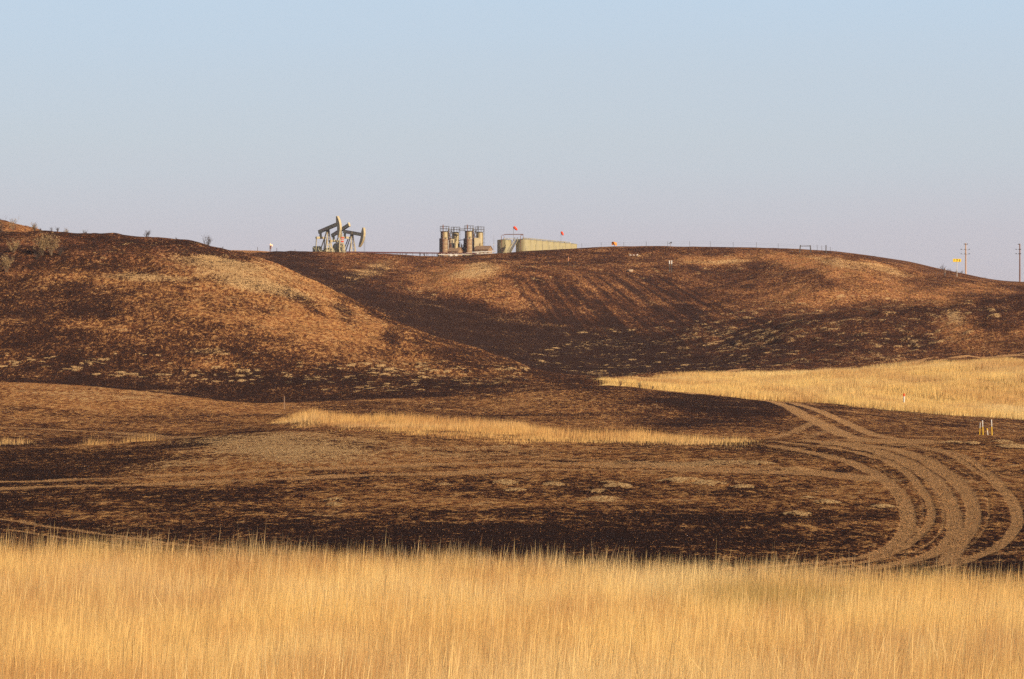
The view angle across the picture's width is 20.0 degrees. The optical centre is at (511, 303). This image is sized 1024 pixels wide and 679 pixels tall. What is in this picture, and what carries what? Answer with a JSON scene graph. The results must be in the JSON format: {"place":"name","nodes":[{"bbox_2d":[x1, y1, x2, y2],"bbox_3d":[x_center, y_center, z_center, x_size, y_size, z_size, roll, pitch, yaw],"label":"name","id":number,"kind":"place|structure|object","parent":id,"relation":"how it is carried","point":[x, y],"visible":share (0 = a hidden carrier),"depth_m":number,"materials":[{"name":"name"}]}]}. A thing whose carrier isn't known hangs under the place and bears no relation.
{"place":"outdoors","nodes":[
{"label":"outdoors","id":0,"kind":"place"},
{"bbox_2d":[448,228,451,248],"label":"stair tower","id":1,"kind":"structure","parent":0,"point":[449,240],"depth_m":1093.22,"materials":[{"name":"metal"}]},
{"bbox_2d":[472,228,476,251],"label":"stair tower","id":2,"kind":"structure","parent":0,"point":[473,234],"depth_m":1093.20,"materials":[{"name":"metal"}]},
{"bbox_2d":[0,220,1023,614],"bbox_3d":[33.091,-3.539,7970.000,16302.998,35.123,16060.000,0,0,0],"label":"ground","id":3,"kind":"structure","parent":0,"point":[110,376],"depth_m":250.63,"materials":[{"name":"brown soil"}]},
{"bbox_2d":[0,253,13,271],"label":"shrub","id":4,"kind":"object","parent":3,"relation":"on","point":[6,262],"visible":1,"depth_m":351.67,"materials":[{"name":"brown plant"}]},
{"bbox_2d":[8,218,18,230],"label":"shrub","id":5,"kind":"object","parent":3,"relation":"on","point":[12,227],"visible":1,"depth_m":391.87,"materials":[{"name":"brown plant"}]},
{"bbox_2d":[7,239,20,251],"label":"shrub","id":6,"kind":"object","parent":3,"relation":"on","point":[15,247],"visible":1,"depth_m":361.58,"materials":[{"name":"brown plant"}]},
{"bbox_2d":[33,237,47,254],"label":"shrub","id":7,"kind":"object","parent":3,"relation":"on","point":[42,244],"visible":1,"depth_m":359.78,"materials":[{"name":"brown plant"}]},
{"bbox_2d":[40,228,61,255],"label":"shrub","id":8,"kind":"object","parent":3,"relation":"on","point":[51,248],"visible":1,"depth_m":359.94,"materials":[{"name":"brown plant"}]},
{"bbox_2d":[203,233,211,244],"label":"shrub","id":9,"kind":"object","parent":3,"relation":"on","point":[208,239],"visible":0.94,"depth_m":387.01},
{"bbox_2d":[312,216,341,251],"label":"pumpjack","id":10,"kind":"object","parent":3,"relation":"on","point":[338,225],"visible":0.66,"depth_m":720.00,"materials":[{"name":"green paint"}]},
{"bbox_2d":[326,222,350,251],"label":"pumpjack","id":11,"kind":"object","parent":3,"relation":"on","point":[344,227],"visible":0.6,"depth_m":742.31,"materials":[{"name":"green paint"}]},
{"bbox_2d":[333,227,365,252],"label":"pumpjack","id":12,"kind":"object","parent":3,"relation":"on","point":[362,234],"visible":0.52,"depth_m":765.64,"materials":[{"name":"green paint"}]},
{"bbox_2d":[347,251,438,255],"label":"pipe rack","id":13,"kind":"object","parent":3,"relation":"on","point":[426,253],"visible":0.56,"depth_m":899.74,"materials":[{"name":"metal"}]},
{"bbox_2d":[437,225,449,255],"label":"treater","id":14,"kind":"object","parent":3,"relation":"on","point":[443,243],"visible":0.81,"depth_m":1098.80,"materials":[{"name":"beige paint"}]},
{"bbox_2d":[447,247,462,255],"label":"shed","id":15,"kind":"structure","parent":3,"relation":"on","point":[455,250],"depth_m":1086.90,"materials":[{"name":"paint"}]},
{"bbox_2d":[451,227,460,246],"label":"treater","id":16,"kind":"object","parent":3,"relation":"on","point":[455,236],"visible":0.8,"depth_m":1106.73,"materials":[{"name":"beige paint"}]},
{"bbox_2d":[438,251,495,255],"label":"flowline manifold","id":17,"kind":"object","parent":3,"relation":"on","point":[471,254],"visible":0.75,"depth_m":1077.86,"materials":[{"name":"white paint"}]},
{"bbox_2d":[462,225,472,255],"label":"treater","id":18,"kind":"object","parent":3,"relation":"on","point":[468,242],"visible":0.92,"depth_m":1098.77,"materials":[{"name":"beige paint"}]},
{"bbox_2d":[0,407,949,450],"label":"grass strip","id":19,"kind":"object","parent":3,"relation":"on","point":[451,425],"depth_m":177.80,"materials":[{"name":"beige plant"}]},
{"bbox_2d":[474,238,480,251],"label":"heater box","id":20,"kind":"object","parent":3,"relation":"on","point":[477,241],"visible":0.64,"depth_m":1091.20,"materials":[{"name":"paint"}]},
{"bbox_2d":[477,227,484,245],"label":"treater","id":21,"kind":"object","parent":3,"relation":"on","point":[480,235],"visible":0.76,"depth_m":1106.87,"materials":[{"name":"beige paint"}]},
{"bbox_2d":[474,246,492,253],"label":"shed","id":22,"kind":"structure","parent":3,"relation":"on","point":[482,248],"depth_m":1088.80,"materials":[{"name":"paint"}]},
{"bbox_2d":[497,238,511,252],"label":"storage tank","id":23,"kind":"object","parent":3,"relation":"on","point":[506,243],"visible":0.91,"depth_m":1147.60,"materials":[{"name":"beige metal"}]},
{"bbox_2d":[0,219,1022,407],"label":"tussocks","id":24,"kind":"object","parent":3,"relation":"on","point":[888,270],"visible":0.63,"depth_m":565.97,"materials":[{"name":"brown plant"}]},
{"bbox_2d":[0,523,1023,678],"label":"grass","id":25,"kind":"structure","parent":3,"relation":"on","point":[619,673],"depth_m":38.33,"materials":[{"name":"beige plant"}]},
{"bbox_2d":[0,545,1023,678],"bbox_3d":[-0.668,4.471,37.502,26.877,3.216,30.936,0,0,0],"label":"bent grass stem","id":26,"kind":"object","parent":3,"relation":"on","point":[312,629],"visible":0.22,"depth_m":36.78,"materials":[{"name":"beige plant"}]},
{"bbox_2d":[0,432,1023,584],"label":"stubble","id":27,"kind":"object","parent":3,"relation":"on","point":[573,491],"visible":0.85,"depth_m":99.56,"materials":[{"name":"brown plant"}]},
{"bbox_2d":[501,234,522,246],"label":"vent line","id":28,"kind":"object","parent":3,"relation":"on","point":[512,234],"visible":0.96,"depth_m":1145.41,"materials":[{"name":"metal"}]},
{"bbox_2d":[507,237,517,252],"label":"tank stair","id":29,"kind":"object","parent":3,"relation":"on","point":[513,244],"visible":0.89,"depth_m":1141.35,"materials":[{"name":"grey metal"}]},
{"bbox_2d":[516,239,530,251],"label":"storage tank","id":30,"kind":"object","parent":3,"relation":"on","point":[525,243],"visible":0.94,"depth_m":1147.42,"materials":[{"name":"beige metal"}]},
{"bbox_2d":[530,239,536,250],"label":"storage tank","id":31,"kind":"object","parent":3,"relation":"on","point":[533,242],"visible":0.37,"depth_m":1161.52,"materials":[{"name":"beige metal"}]},
{"bbox_2d":[535,239,541,249],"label":"storage tank","id":32,"kind":"object","parent":3,"relation":"on","point":[539,244],"visible":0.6,"depth_m":1175.57,"materials":[{"name":"beige metal"}]},
{"bbox_2d":[541,240,547,249],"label":"storage tank","id":33,"kind":"object","parent":3,"relation":"on","point":[545,243],"visible":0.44,"depth_m":1189.63,"materials":[{"name":"beige metal"}]},
{"bbox_2d":[546,240,553,249],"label":"storage tank","id":34,"kind":"object","parent":3,"relation":"on","point":[550,245],"visible":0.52,"depth_m":1203.70,"materials":[{"name":"beige metal"}]},
{"bbox_2d":[552,241,559,249],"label":"storage tank","id":35,"kind":"object","parent":3,"relation":"on","point":[556,245],"visible":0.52,"depth_m":1217.70,"materials":[{"name":"beige metal"}]},
{"bbox_2d":[523,238,569,242],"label":"walkway rail","id":36,"kind":"object","parent":35,"relation":"on","point":[543,239],"visible":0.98,"depth_m":1191.14,"materials":[{"name":"grey metal"}]},
{"bbox_2d":[560,242,565,248],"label":"storage tank","id":37,"kind":"object","parent":3,"relation":"on","point":[562,245],"visible":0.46,"depth_m":1231.86,"materials":[{"name":"beige metal"}]},
{"bbox_2d":[570,242,576,248],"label":"storage tank","id":38,"kind":"object","parent":3,"relation":"on","point":[573,245],"visible":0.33,"depth_m":1259.63,"materials":[{"name":"beige metal"}]},
{"bbox_2d":[504,241,830,253],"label":"wire fence","id":39,"kind":"object","parent":3,"relation":"on","point":[667,246],"visible":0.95,"depth_m":651.97,"materials":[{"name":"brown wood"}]},
{"bbox_2d":[593,356,1023,419],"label":"grass field","id":40,"kind":"structure","parent":3,"relation":"on","point":[805,384],"depth_m":322.66,"materials":[{"name":"beige plant"}]},
{"bbox_2d":[961,243,969,273],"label":"utility pole","id":41,"kind":"object","parent":3,"relation":"on","point":[965,244],"visible":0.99,"depth_m":869.82,"materials":[{"name":"beige wood"}]},
{"bbox_2d":[1015,244,1020,281],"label":"utility pole","id":42,"kind":"object","parent":3,"relation":"on","point":[1019,253],"visible":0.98,"depth_m":869.85,"materials":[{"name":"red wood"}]},
{"bbox_2d":[0,0,1023,281],"label":"sky","id":43,"kind":"structure","parent":0,"point":[892,129],"materials":[{"name":"blue"}]},
{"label":"pump skid","id":44,"kind":"object","parent":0,"visible":0},
{"bbox_2d":[439,253,475,253],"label":"red pipe","id":45,"kind":"object","parent":44,"relation":"attached to","point":[457,253],"visible":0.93,"depth_m":1075.85,"materials":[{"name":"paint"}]}
]}

